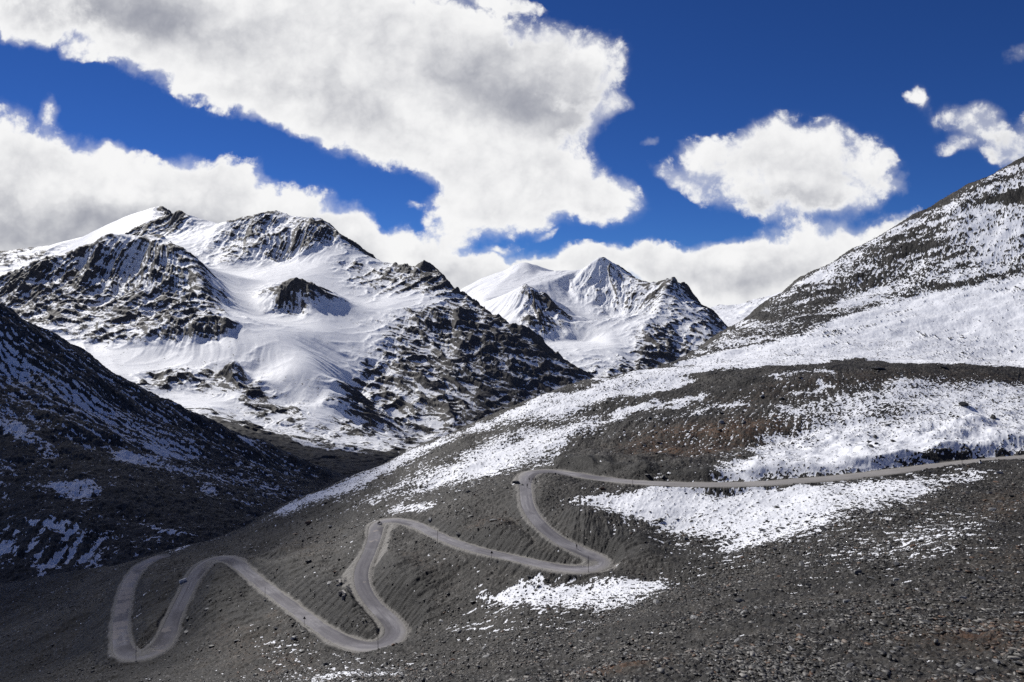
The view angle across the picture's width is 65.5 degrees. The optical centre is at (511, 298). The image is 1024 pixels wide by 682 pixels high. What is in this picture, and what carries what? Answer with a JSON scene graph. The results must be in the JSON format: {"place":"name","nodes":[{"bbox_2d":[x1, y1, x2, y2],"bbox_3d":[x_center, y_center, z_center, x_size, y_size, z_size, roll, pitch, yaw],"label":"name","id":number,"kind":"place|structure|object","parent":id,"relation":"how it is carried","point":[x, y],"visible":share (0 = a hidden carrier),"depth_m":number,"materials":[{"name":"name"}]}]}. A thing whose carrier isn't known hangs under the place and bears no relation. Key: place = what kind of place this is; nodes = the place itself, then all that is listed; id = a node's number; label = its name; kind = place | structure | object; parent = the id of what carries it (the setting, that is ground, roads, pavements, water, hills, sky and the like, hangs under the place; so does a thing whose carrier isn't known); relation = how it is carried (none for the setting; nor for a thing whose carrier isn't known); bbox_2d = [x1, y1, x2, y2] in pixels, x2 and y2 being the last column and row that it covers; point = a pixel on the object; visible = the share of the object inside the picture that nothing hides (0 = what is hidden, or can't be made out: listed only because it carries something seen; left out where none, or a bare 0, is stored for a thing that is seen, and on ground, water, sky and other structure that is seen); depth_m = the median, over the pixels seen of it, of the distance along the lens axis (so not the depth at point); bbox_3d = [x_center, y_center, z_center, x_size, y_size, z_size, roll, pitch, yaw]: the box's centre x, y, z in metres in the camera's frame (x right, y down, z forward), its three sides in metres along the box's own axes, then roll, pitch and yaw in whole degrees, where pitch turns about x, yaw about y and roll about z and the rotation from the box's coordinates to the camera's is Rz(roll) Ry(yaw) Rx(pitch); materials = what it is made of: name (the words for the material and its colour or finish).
{"place":"outdoors","nodes":[
{"label":"outdoors","id":0,"kind":"place"},
{"bbox_2d":[0,206,170,275],"bbox_3d":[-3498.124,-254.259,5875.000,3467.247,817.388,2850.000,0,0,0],"label":"snow mountain","id":1,"kind":"structure","parent":0,"point":[12,260],"depth_m":5674.01,"materials":[{"name":"white snow"}]},
{"bbox_2d":[0,303,350,583],"bbox_3d":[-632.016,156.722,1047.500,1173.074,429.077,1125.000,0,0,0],"label":"valley slope","id":2,"kind":"structure","parent":0,"point":[101,465],"depth_m":801.98,"materials":[{"name":"black stone"}]},
{"bbox_2d":[0,210,593,475],"bbox_3d":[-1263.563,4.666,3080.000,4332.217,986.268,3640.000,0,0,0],"label":"mountain massif","id":3,"kind":"structure","parent":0,"point":[318,341],"depth_m":2595.69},
{"bbox_2d":[0,156,1023,681],"bbox_3d":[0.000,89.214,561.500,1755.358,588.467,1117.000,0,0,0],"label":"hillside","id":4,"kind":"structure","parent":0,"point":[958,298],"depth_m":318.35,"materials":[{"name":"grey gravel"}]},
{"bbox_2d":[338,590,345,600],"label":"boulder","id":5,"kind":"object","parent":4,"relation":"on","point":[342,592],"visible":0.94,"depth_m":267.70,"materials":[{"name":"stone"}]},
{"bbox_2d":[0,163,1023,681],"bbox_3d":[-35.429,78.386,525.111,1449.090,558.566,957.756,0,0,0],"label":"scree","id":6,"kind":"structure","parent":4,"relation":"on","point":[760,665],"depth_m":180.51,"materials":[{"name":"gravel"}]},
{"bbox_2d":[734,598,744,602],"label":"boulder","id":7,"kind":"object","parent":4,"relation":"on","point":[738,600],"visible":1,"depth_m":169.75,"materials":[{"name":"grey stone"}]},
{"bbox_2d":[853,569,861,574],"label":"stone","id":8,"kind":"object","parent":4,"relation":"on","point":[856,571],"visible":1,"depth_m":171.55,"materials":[{"name":"grey stone"}]},
{"bbox_2d":[868,367,884,369],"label":"boulder","id":9,"kind":"object","parent":4,"relation":"on","point":[880,368],"visible":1,"depth_m":464.51,"materials":[{"name":"stone"}]},
{"bbox_2d":[958,401,968,405],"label":"boulder","id":10,"kind":"object","parent":4,"relation":"on","point":[962,403],"visible":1,"depth_m":402.69,"materials":[{"name":"stone"}]},
{"bbox_2d":[967,669,976,674],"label":"boulder","id":11,"kind":"object","parent":4,"relation":"on","point":[972,671],"visible":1,"depth_m":79.22,"materials":[{"name":"stone"}]},
{"bbox_2d":[0,0,1023,307],"label":"sky","id":12,"kind":"structure","parent":0,"point":[733,151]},
{"bbox_2d":[111,455,1023,660],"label":"road","id":13,"kind":"structure","parent":0,"point":[392,624],"depth_m":294.94,"materials":[{"name":"grey asphalt"}]},
{"bbox_2d":[460,257,727,376],"bbox_3d":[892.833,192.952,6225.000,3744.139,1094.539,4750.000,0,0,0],"label":"mountains","id":14,"kind":"structure","parent":0,"point":[601,317],"depth_m":5638.72,"materials":[{"name":"white snow"}]},
{"bbox_2d":[710,292,781,326],"bbox_3d":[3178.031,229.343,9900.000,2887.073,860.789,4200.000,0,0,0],"label":"distant mountains","id":15,"kind":"structure","parent":0,"point":[729,315],"depth_m":9937.31,"materials":[{"name":"white snow"}]}
]}

